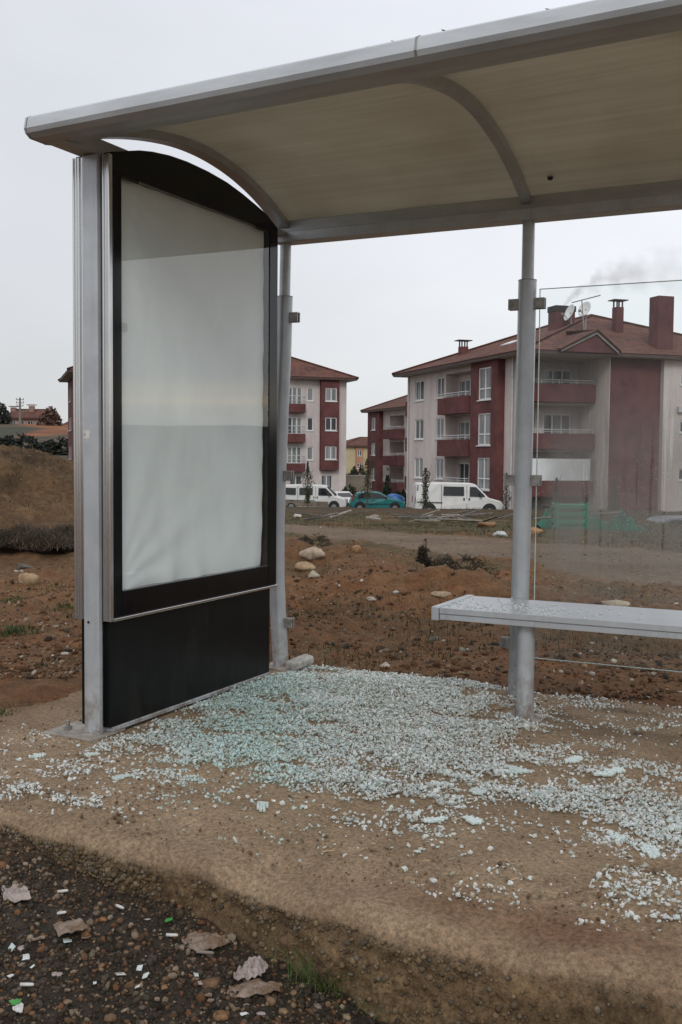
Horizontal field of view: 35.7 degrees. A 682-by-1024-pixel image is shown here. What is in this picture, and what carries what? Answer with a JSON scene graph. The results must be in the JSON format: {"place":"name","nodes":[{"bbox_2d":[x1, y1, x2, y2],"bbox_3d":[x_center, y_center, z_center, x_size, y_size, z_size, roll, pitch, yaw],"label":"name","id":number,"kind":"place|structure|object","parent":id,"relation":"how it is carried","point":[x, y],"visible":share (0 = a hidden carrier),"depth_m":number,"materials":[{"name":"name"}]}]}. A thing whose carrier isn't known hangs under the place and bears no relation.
{"place":"outdoors","nodes":[
{"label":"outdoors","id":0,"kind":"place"},
{"bbox_2d":[0,830,389,1023],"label":"road shoulder","id":1,"kind":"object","parent":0,"point":[19,923],"visible":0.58,"depth_m":2.67},
{"bbox_2d":[1,884,30,902],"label":"paper scrap","id":2,"kind":"object","parent":1,"relation":"on","point":[14,893],"visible":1,"depth_m":2.92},
{"bbox_2d":[12,1002,23,1012],"bbox_3d":[-0.744,1.141,2.438,0.025,0.007,0.048,0,3,-15],"label":"wrapper","id":3,"kind":"object","parent":1,"relation":"on","point":[18,1008],"visible":1,"depth_m":2.43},
{"bbox_2d":[53,918,87,936],"bbox_3d":[-0.707,1.078,2.759,0.082,0.015,0.072,-1,4,-32],"label":"paper scrap","id":4,"kind":"object","parent":1,"relation":"on","point":[70,927],"visible":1,"depth_m":2.75,"materials":[{"name":"paper"}]},
{"bbox_2d":[196,950,213,954],"bbox_3d":[-0.349,1.129,2.715,0.046,0.008,0.008,3,3,3],"label":"stick","id":5,"kind":"object","parent":1,"relation":"on","point":[205,952],"visible":1,"depth_m":2.71,"materials":[{"name":"brown wood"}]},
{"bbox_2d":[181,931,229,950],"bbox_3d":[-0.354,1.118,2.768,0.125,0.020,0.103,0,3,-11],"label":"cardboard scrap","id":6,"kind":"object","parent":1,"relation":"on","point":[204,941],"visible":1,"depth_m":2.76,"materials":[{"name":"cardboard"}]},
{"bbox_2d":[201,977,219,988],"bbox_3d":[-0.320,1.162,2.604,0.048,0.026,0.037,-5,4,-13],"label":"roadside stone","id":7,"kind":"object","parent":1,"relation":"on","point":[213,982],"visible":0.91,"depth_m":2.60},
{"bbox_2d":[213,1010,228,1020],"bbox_3d":[-0.281,1.182,2.487,0.039,0.022,0.030,2,7,-11],"label":"roadside stone","id":8,"kind":"object","parent":1,"relation":"on","point":[222,1016],"visible":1,"depth_m":2.48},
{"bbox_2d":[234,956,267,980],"bbox_3d":[-0.224,1.148,2.668,0.067,0.023,0.130,2,3,21],"label":"crumpled tissue","id":9,"kind":"object","parent":1,"relation":"on","point":[258,965],"visible":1,"depth_m":2.66,"materials":[{"name":"paper"}]},
{"bbox_2d":[227,978,282,997],"bbox_3d":[-0.211,1.162,2.592,0.137,0.017,0.087,-1,3,-22],"label":"cardboard scrap","id":10,"kind":"object","parent":1,"relation":"on","point":[245,989],"visible":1,"depth_m":2.58,"materials":[{"name":"cardboard"}]},
{"bbox_2d":[212,919,401,1011],"bbox_3d":[-0.056,1.117,2.657,0.460,0.153,0.532,-2,4,-37],"label":"grass tuft","id":11,"kind":"object","parent":1,"relation":"on","point":[308,973],"visible":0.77,"depth_m":2.64,"materials":[{"name":"green plant"}]},
{"bbox_2d":[315,987,402,1023],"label":"grass tuft","id":12,"kind":"object","parent":1,"relation":"on","point":[363,1007],"visible":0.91,"depth_m":2.56,"materials":[{"name":"green plant"}]},
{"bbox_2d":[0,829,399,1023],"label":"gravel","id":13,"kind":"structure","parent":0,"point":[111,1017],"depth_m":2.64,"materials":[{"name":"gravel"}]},
{"bbox_2d":[0,580,606,717],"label":"grass","id":14,"kind":"structure","parent":0,"point":[20,630],"depth_m":6.72,"materials":[{"name":"green plant"}]},
{"bbox_2d":[0,668,681,1023],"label":"concrete pavement","id":15,"kind":"structure","parent":0,"point":[553,959],"depth_m":2.95,"materials":[{"name":"concrete"}]},
{"bbox_2d":[112,773,132,779],"bbox_3d":[-0.743,0.899,3.601,0.072,0.007,0.037,-2,4,-33],"label":"shard","id":16,"kind":"object","parent":15,"relation":"on","point":[120,777],"visible":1,"depth_m":3.60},
{"bbox_2d":[257,801,267,811],"bbox_3d":[-0.245,0.919,3.306,0.036,0.007,0.082,0,3,-4],"label":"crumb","id":17,"kind":"object","parent":15,"relation":"on","point":[261,803],"visible":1,"depth_m":3.31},
{"bbox_2d":[286,654,313,670],"bbox_3d":[-0.211,0.773,5.448,0.140,0.045,0.070,-17,20,-40],"label":"concrete chunk","id":18,"kind":"object","parent":15,"relation":"on","point":[299,662],"visible":1,"depth_m":5.42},
{"bbox_2d":[2,824,679,1023],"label":"aggregate","id":19,"kind":"object","parent":15,"relation":"on","point":[109,868],"visible":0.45,"depth_m":2.71,"materials":[{"name":"gravel"}]},
{"bbox_2d":[0,664,681,937],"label":"glass crumbs","id":20,"kind":"object","parent":15,"relation":"on","point":[381,680],"visible":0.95,"depth_m":3.92,"materials":[{"name":"glass"}]},
{"bbox_2d":[0,690,681,937],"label":"grit","id":21,"kind":"object","parent":15,"relation":"on","point":[507,878],"visible":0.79,"depth_m":3.15,"materials":[{"name":"gravel"}]},
{"bbox_2d":[24,0,681,741],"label":"bus shelter","id":22,"kind":"object","parent":15,"relation":"on","point":[184,316],"visible":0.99,"depth_m":4.45,"materials":[{"name":"paint"}]},
{"bbox_2d":[422,816,447,822],"bbox_3d":[0.285,0.929,3.203,0.080,0.007,0.037,-1,3,-26],"label":"shard","id":23,"kind":"object","parent":15,"relation":"on","point":[438,819],"visible":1,"depth_m":3.19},
{"bbox_2d":[462,815,482,824],"bbox_3d":[0.399,0.930,3.201,0.044,0.008,0.071,-1,4,-32],"label":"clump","id":24,"kind":"object","parent":15,"relation":"on","point":[472,820],"visible":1,"depth_m":3.19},
{"bbox_2d":[469,787,486,794],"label":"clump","id":25,"kind":"object","parent":15,"relation":"on","point":[475,790],"visible":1,"depth_m":3.47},
{"bbox_2d":[485,704,504,709],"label":"rock","id":26,"kind":"object","parent":15,"relation":"on","point":[494,706],"visible":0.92,"depth_m":4.61,"materials":[{"name":"stone"}]},
{"bbox_2d":[504,764,526,772],"bbox_3d":[0.616,0.903,3.729,0.036,0.007,0.099,-2,4,-42],"label":"glass plate","id":27,"kind":"object","parent":15,"relation":"on","point":[512,767],"visible":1,"depth_m":3.73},
{"bbox_2d":[505,768,533,773],"bbox_3d":[0.625,0.905,3.699,0.098,0.008,0.046,0,3,-8],"label":"glass plate","id":28,"kind":"object","parent":15,"relation":"on","point":[516,771],"visible":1,"depth_m":3.69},
{"bbox_2d":[431,595,681,722],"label":"bench","id":29,"kind":"object","parent":15,"relation":"on","point":[658,623],"visible":0.9,"depth_m":4.45,"materials":[{"name":"metal"}]},
{"bbox_2d":[448,598,643,618],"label":"bench crumbs","id":30,"kind":"object","parent":29,"relation":"on","point":[515,606],"visible":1,"depth_m":4.55,"materials":[{"name":"clear glass"}]},
{"bbox_2d":[564,755,582,762],"bbox_3d":[0.846,0.899,3.848,0.099,0.008,0.045,-3,4,-44],"label":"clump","id":31,"kind":"object","parent":15,"relation":"on","point":[574,759],"visible":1,"depth_m":3.84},
{"bbox_2d":[593,771,615,776],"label":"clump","id":32,"kind":"object","parent":15,"relation":"on","point":[600,773],"visible":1,"depth_m":3.67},
{"bbox_2d":[604,767,625,773],"bbox_3d":[0.960,0.907,3.717,0.089,0.008,0.054,-1,4,-29],"label":"glass plate","id":33,"kind":"object","parent":15,"relation":"on","point":[619,770],"visible":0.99,"depth_m":3.71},
{"bbox_2d":[610,832,629,840],"bbox_3d":[0.807,0.941,3.070,0.053,0.007,0.044,2,3,25],"label":"glass plate","id":34,"kind":"object","parent":15,"relation":"on","point":[617,836],"visible":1,"depth_m":3.07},
{"bbox_2d":[640,843,660,857],"bbox_3d":[0.865,0.947,2.964,0.045,0.008,0.098,1,3,2],"label":"clump of broken glass","id":35,"kind":"object","parent":15,"relation":"on","point":[649,850],"visible":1,"depth_m":2.96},
{"bbox_2d":[663,822,681,830],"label":"glass plate","id":36,"kind":"object","parent":15,"relation":"on","point":[678,825],"visible":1,"depth_m":3.15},
{"bbox_2d":[0,424,681,713],"bbox_3d":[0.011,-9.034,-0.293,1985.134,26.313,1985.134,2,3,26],"label":"ground","id":37,"kind":"structure","parent":0,"point":[573,567],"depth_m":9.18,"materials":[{"name":"soil"}]},
{"bbox_2d":[0,402,12,423],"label":"evergreen tree","id":38,"kind":"object","parent":37,"relation":"on","point":[5,417],"visible":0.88,"depth_m":220.75,"materials":[{"name":"green plant"}]},
{"bbox_2d":[0,525,30,548],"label":"dry bush","id":39,"kind":"object","parent":37,"relation":"on","point":[4,534],"visible":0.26,"depth_m":14.39,"materials":[{"name":"brown plant"}]},
{"bbox_2d":[0,433,42,448],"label":"scrub patch","id":40,"kind":"object","parent":37,"relation":"on","point":[9,440],"visible":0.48,"depth_m":148.61,"materials":[{"name":"green plant"}]},
{"bbox_2d":[16,398,27,426],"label":"utility pole","id":41,"kind":"object","parent":37,"relation":"on","point":[19,399],"visible":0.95,"depth_m":204.11,"materials":[{"name":"grey wood"}]},
{"bbox_2d":[16,563,33,569],"bbox_3d":[-3.959,0.695,13.258,0.216,0.105,0.134,1,1,-5],"label":"rock","id":42,"kind":"object","parent":37,"relation":"on","point":[21,566],"visible":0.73,"depth_m":13.21,"materials":[{"name":"stone"}]},
{"bbox_2d":[18,573,38,585],"bbox_3d":[-2.952,0.653,10.003,0.217,0.174,0.156,-1,4,5],"label":"rock","id":43,"kind":"object","parent":37,"relation":"on","point":[26,579],"visible":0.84,"depth_m":9.94,"materials":[{"name":"stone"}]},
{"bbox_2d":[8,404,60,423],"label":"hill house","id":44,"kind":"structure","parent":37,"relation":"on","point":[31,415],"depth_m":232.14,"materials":[{"name":"paint"}]},
{"bbox_2d":[0,444,73,521],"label":"dry grass","id":45,"kind":"structure","parent":37,"relation":"on","point":[49,502],"depth_m":18.29,"materials":[{"name":"brown plant"}]},
{"bbox_2d":[5,520,73,551],"bbox_3d":[-4.098,0.308,14.441,0.940,0.454,0.731,0,3,0],"label":"dry bush","id":46,"kind":"object","parent":37,"relation":"on","point":[27,536],"visible":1,"depth_m":14.27,"materials":[{"name":"brown plant"}]},
{"bbox_2d":[36,406,62,425],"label":"bare shrub","id":47,"kind":"object","parent":37,"relation":"on","point":[51,417],"visible":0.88,"depth_m":213.31,"materials":[{"name":"brown plant"}]},
{"bbox_2d":[33,436,67,454],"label":"scrub patch","id":48,"kind":"object","parent":37,"relation":"on","point":[50,446],"visible":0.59,"depth_m":138.70,"materials":[{"name":"green plant"}]},
{"bbox_2d":[52,522,73,548],"bbox_3d":[-3.813,0.319,14.844,0.723,0.413,0.576,0,3,0],"label":"dry bush","id":49,"kind":"object","parent":37,"relation":"on","point":[69,529],"visible":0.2,"depth_m":14.74,"materials":[{"name":"brown plant"}]},
{"bbox_2d":[58,356,358,490],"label":"apartment building","id":50,"kind":"structure","parent":37,"relation":"on","point":[317,419],"depth_m":104.62,"materials":[{"name":"paint"}]},
{"bbox_2d":[287,447,300,462],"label":"window","id":51,"kind":"structure","parent":50,"relation":"in","point":[290,450],"depth_m":104.29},
{"bbox_2d":[288,417,301,433],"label":"window","id":52,"kind":"structure","parent":50,"relation":"in","point":[292,421],"depth_m":104.14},
{"bbox_2d":[289,387,301,403],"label":"window","id":53,"kind":"structure","parent":50,"relation":"in","point":[295,391],"depth_m":104.01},
{"bbox_2d":[289,475,301,483],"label":"window","id":54,"kind":"structure","parent":50,"relation":"in","point":[297,479],"depth_m":104.52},
{"bbox_2d":[306,447,313,460],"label":"window","id":55,"kind":"structure","parent":50,"relation":"in","point":[309,449],"depth_m":104.77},
{"bbox_2d":[307,388,313,401],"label":"window","id":56,"kind":"structure","parent":50,"relation":"in","point":[309,390],"depth_m":104.44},
{"bbox_2d":[307,418,313,431],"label":"window","id":57,"kind":"structure","parent":50,"relation":"in","point":[309,420],"depth_m":104.62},
{"bbox_2d":[321,475,332,489],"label":"window","id":58,"kind":"structure","parent":50,"relation":"in","point":[325,479],"depth_m":105.47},
{"bbox_2d":[324,446,335,459],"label":"window","id":59,"kind":"structure","parent":50,"relation":"in","point":[330,451],"depth_m":104.85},
{"bbox_2d":[325,417,336,430],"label":"window","id":60,"kind":"structure","parent":50,"relation":"in","point":[330,422],"depth_m":104.70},
{"bbox_2d":[325,388,337,401],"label":"window","id":61,"kind":"structure","parent":50,"relation":"in","point":[331,393],"depth_m":104.52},
{"bbox_2d":[294,562,315,570],"bbox_3d":[-0.325,0.497,9.564,0.198,0.097,0.131,3,2,-1],"label":"rock","id":62,"kind":"object","parent":37,"relation":"on","point":[301,566],"visible":0.96,"depth_m":9.52,"materials":[{"name":"stone"}]},
{"bbox_2d":[300,461,314,506],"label":"young tree","id":63,"kind":"object","parent":37,"relation":"on","point":[308,496],"visible":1,"depth_m":73.98,"materials":[{"name":"green plant"}]},
{"bbox_2d":[299,546,325,559],"bbox_3d":[-0.276,0.397,10.070,0.272,0.140,0.172,4,3,-11],"label":"rock","id":64,"kind":"object","parent":37,"relation":"on","point":[312,553],"visible":0.97,"depth_m":10.00,"materials":[{"name":"stone"}]},
{"bbox_2d":[297,533,333,546],"bbox_3d":[-0.457,0.541,17.053,1.007,0.429,0.653,0,3,0],"label":"weed clump","id":65,"kind":"object","parent":37,"relation":"on","point":[308,539],"visible":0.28,"depth_m":16.99,"materials":[{"name":"green plant"}]},
{"bbox_2d":[285,484,347,506],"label":"minibus","id":66,"kind":"object","parent":37,"relation":"on","point":[323,495],"visible":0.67,"depth_m":80.14,"materials":[{"name":"white paint"}]},
{"bbox_2d":[309,512,338,519],"bbox_3d":[-0.657,0.151,37.063,1.232,0.050,0.120,-11,22,-24],"label":"timber plank","id":67,"kind":"object","parent":37,"relation":"on","point":[331,514],"visible":0.69,"depth_m":37.09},
{"bbox_2d":[0,444,681,700],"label":"rubble","id":68,"kind":"object","parent":37,"relation":"on","point":[26,670],"visible":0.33,"depth_m":6.09,"materials":[{"name":"stone"}]},
{"bbox_2d":[334,491,351,502],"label":"saloon car","id":69,"kind":"object","parent":37,"relation":"on","point":[346,494],"visible":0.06,"depth_m":91.52,"materials":[{"name":"white paint"}]},
{"bbox_2d":[342,483,358,493],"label":"garden bush","id":70,"kind":"object","parent":37,"relation":"on","point":[352,490],"visible":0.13,"depth_m":97.82,"materials":[{"name":"green plant"}]},
{"bbox_2d":[348,464,364,474],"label":"garden bush","id":71,"kind":"object","parent":37,"relation":"on","point":[353,471],"visible":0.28,"depth_m":149.47,"materials":[{"name":"green plant"}]},
{"bbox_2d":[351,545,361,551],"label":"rock","id":72,"kind":"object","parent":37,"relation":"on","point":[356,548],"visible":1,"depth_m":10.33,"materials":[{"name":"stone"}]},
{"bbox_2d":[346,437,367,472],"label":"housing block","id":73,"kind":"structure","parent":37,"relation":"on","point":[356,449],"depth_m":232.38,"materials":[{"name":"paint"}]},
{"bbox_2d":[346,475,371,491],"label":"garden wall","id":74,"kind":"structure","parent":37,"relation":"on","point":[356,481],"depth_m":117.99,"materials":[{"name":"paint"}]},
{"bbox_2d":[359,455,374,506],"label":"young tree","id":75,"kind":"object","parent":37,"relation":"on","point":[368,484],"visible":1,"depth_m":71.95,"materials":[{"name":"green plant"}]},
{"bbox_2d":[348,491,404,507],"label":"hatchback","id":76,"kind":"object","parent":37,"relation":"on","point":[376,500],"visible":0.76,"depth_m":75.29,"materials":[{"name":"teal paint"}]},
{"bbox_2d":[360,395,407,492],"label":"apartment building","id":77,"kind":"structure","parent":37,"relation":"on","point":[387,428],"depth_m":118.94,"materials":[{"name":"paint"}]},
{"bbox_2d":[383,467,392,494],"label":"conifer","id":78,"kind":"object","parent":37,"relation":"on","point":[387,489],"visible":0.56,"depth_m":95.88,"materials":[{"name":"green plant"}]},
{"bbox_2d":[387,494,404,501],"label":"tarpaulin heap","id":79,"kind":"object","parent":37,"relation":"on","point":[397,497],"visible":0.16,"depth_m":83.56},
{"bbox_2d":[415,538,432,566],"bbox_3d":[0.919,0.506,11.845,0.254,0.444,0.180,0,3,0],"label":"weed clump","id":80,"kind":"object","parent":37,"relation":"on","point":[422,557],"visible":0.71,"depth_m":11.81,"materials":[{"name":"green plant"}]},
{"bbox_2d":[420,468,431,508],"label":"young tree","id":81,"kind":"object","parent":37,"relation":"on","point":[425,486],"visible":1,"depth_m":57.95,"materials":[{"name":"green plant"}]},
{"bbox_2d":[430,591,450,597],"bbox_3d":[0.808,0.662,8.530,0.176,0.050,0.087,0,3,-16],"label":"rock","id":82,"kind":"object","parent":37,"relation":"on","point":[441,594],"visible":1,"depth_m":8.50,"materials":[{"name":"stone"}]},
{"bbox_2d":[412,482,502,509],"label":"panel van","id":83,"kind":"object","parent":37,"relation":"on","point":[455,495],"visible":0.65,"depth_m":61.12,"materials":[{"name":"white paint"}]},
{"bbox_2d":[439,518,482,521],"bbox_3d":[4.169,0.276,36.817,1.540,0.050,0.120,2,-8,21],"label":"timber plank","id":84,"kind":"object","parent":37,"relation":"on","point":[460,519],"visible":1,"depth_m":36.76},
{"bbox_2d":[431,552,500,578],"bbox_3d":[1.360,0.658,12.559,1.146,0.361,0.722,0,3,0],"label":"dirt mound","id":85,"kind":"object","parent":37,"relation":"on","point":[441,561],"visible":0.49,"depth_m":12.50,"materials":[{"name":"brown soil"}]},
{"bbox_2d":[454,512,492,516],"bbox_3d":[4.706,0.102,37.559,1.371,0.050,0.120,-5,8,-1],"label":"timber plank","id":86,"kind":"object","parent":37,"relation":"on","point":[474,514],"visible":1,"depth_m":37.50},
{"bbox_2d":[285,507,681,549],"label":"grass","id":87,"kind":"structure","parent":37,"relation":"on","point":[613,541],"depth_m":30.03,"materials":[{"name":"green plant"}]},
{"bbox_2d":[476,522,496,527],"bbox_3d":[3.923,0.383,28.800,0.576,0.252,0.347,3,4,38],"label":"debris lump","id":88,"kind":"object","parent":37,"relation":"on","point":[487,524],"visible":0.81,"depth_m":28.67,"materials":[{"name":"stone"}]},
{"bbox_2d":[500,469,511,509],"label":"young tree","id":89,"kind":"object","parent":37,"relation":"on","point":[505,501],"visible":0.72,"depth_m":59.99,"materials":[{"name":"green plant"}]},
{"bbox_2d":[392,295,681,511],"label":"apartment building","id":90,"kind":"structure","parent":37,"relation":"on","point":[610,394],"depth_m":66.52,"materials":[{"name":"white paint"}]},
{"bbox_2d":[413,419,422,439],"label":"window","id":91,"kind":"structure","parent":90,"relation":"in","point":[419,423],"depth_m":80.47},
{"bbox_2d":[413,458,422,478],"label":"window","id":92,"kind":"structure","parent":90,"relation":"in","point":[418,461],"depth_m":80.61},
{"bbox_2d":[414,380,423,401],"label":"window","id":93,"kind":"structure","parent":90,"relation":"in","point":[419,384],"depth_m":80.20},
{"bbox_2d":[434,458,442,479],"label":"window","id":94,"kind":"structure","parent":90,"relation":"in","point":[439,461],"depth_m":76.88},
{"bbox_2d":[435,377,443,398],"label":"window","id":95,"kind":"structure","parent":90,"relation":"in","point":[440,381],"depth_m":76.58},
{"bbox_2d":[435,418,443,439],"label":"window","id":96,"kind":"structure","parent":90,"relation":"in","point":[440,421],"depth_m":76.56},
{"bbox_2d":[459,463,469,482],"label":"window","id":97,"kind":"structure","parent":90,"relation":"in","point":[464,467],"depth_m":74.90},
{"bbox_2d":[460,421,469,438],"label":"window","id":98,"kind":"structure","parent":90,"relation":"in","point":[465,425],"depth_m":74.77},
{"bbox_2d":[461,379,470,395],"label":"window","id":99,"kind":"structure","parent":90,"relation":"in","point":[465,384],"depth_m":74.55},
{"bbox_2d":[476,413,490,445],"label":"window","id":100,"kind":"structure","parent":90,"relation":"in","point":[484,419],"depth_m":68.50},
{"bbox_2d":[477,458,489,490],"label":"window","id":101,"kind":"structure","parent":90,"relation":"in","point":[483,463],"depth_m":68.60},
{"bbox_2d":[477,366,490,401],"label":"window","id":102,"kind":"structure","parent":90,"relation":"in","point":[484,373],"depth_m":68.29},
{"bbox_2d":[543,414,570,433],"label":"window","id":103,"kind":"structure","parent":90,"relation":"in","point":[550,421],"depth_m":68.01,"materials":[{"name":"glass"}]},
{"bbox_2d":[544,369,571,383],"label":"window","id":104,"kind":"structure","parent":90,"relation":"in","point":[548,373],"depth_m":67.83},
{"bbox_2d":[561,304,573,323],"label":"satellite dish","id":105,"kind":"object","parent":90,"relation":"on","point":[568,312],"visible":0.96,"depth_m":69.96,"materials":[{"name":"metal"}]},
{"bbox_2d":[578,301,590,329],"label":"satellite dish","id":106,"kind":"object","parent":90,"relation":"on","point":[586,307],"visible":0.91,"depth_m":68.47,"materials":[{"name":"metal"}]},
{"bbox_2d":[572,295,600,329],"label":"television antenna","id":107,"kind":"object","parent":90,"relation":"attached to","point":[582,307],"visible":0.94,"depth_m":66.82,"materials":[{"name":"metal"}]},
{"bbox_2d":[548,478,557,502],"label":"young tree","id":108,"kind":"object","parent":37,"relation":"on","point":[556,486],"visible":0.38,"depth_m":56.97,"materials":[{"name":"grey plant"}]},
{"bbox_2d":[551,502,587,528],"bbox_3d":[6.179,0.145,28.647,0.870,0.820,0.650,0,3,0],"label":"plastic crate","id":109,"kind":"object","parent":37,"relation":"on","point":[553,521],"visible":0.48,"depth_m":28.36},
{"bbox_2d":[533,508,645,531],"bbox_3d":[6.926,0.236,29.567,3.744,0.783,1.033,3,4,36],"label":"netting heap","id":110,"kind":"object","parent":37,"relation":"on","point":[628,523],"visible":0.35,"depth_m":28.73,"materials":[{"name":"green plastic"}]},
{"bbox_2d":[602,599,629,606],"bbox_3d":[2.271,0.769,8.768,0.250,0.091,0.107,3,-2,7],"label":"rock","id":111,"kind":"object","parent":37,"relation":"on","point":[615,602],"visible":0.72,"depth_m":8.73,"materials":[{"name":"stone"}]},
{"bbox_2d":[647,515,681,523],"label":"parked car","id":112,"kind":"object","parent":37,"relation":"on","point":[674,518],"visible":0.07,"depth_m":39.35,"materials":[{"name":"grey paint"}]},
{"bbox_2d":[0,544,681,680],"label":"grass","id":113,"kind":"structure","parent":0,"point":[397,656],"depth_m":6.67,"materials":[{"name":"green plant"}]},
{"bbox_2d":[0,0,681,439],"label":"sky","id":114,"kind":"structure","parent":0,"point":[370,309],"materials":[{"name":"white"}]},
{"label":"timber plank","id":115,"kind":"object","parent":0,"visible":0},
{"bbox_2d":[399,516,428,518],"bbox_3d":[2.439,0.180,35.561,1.028,0.051,0.120,1,13,20],"label":"timber plank","id":116,"kind":"object","parent":115,"relation":"on","point":[424,517],"visible":1,"depth_m":35.51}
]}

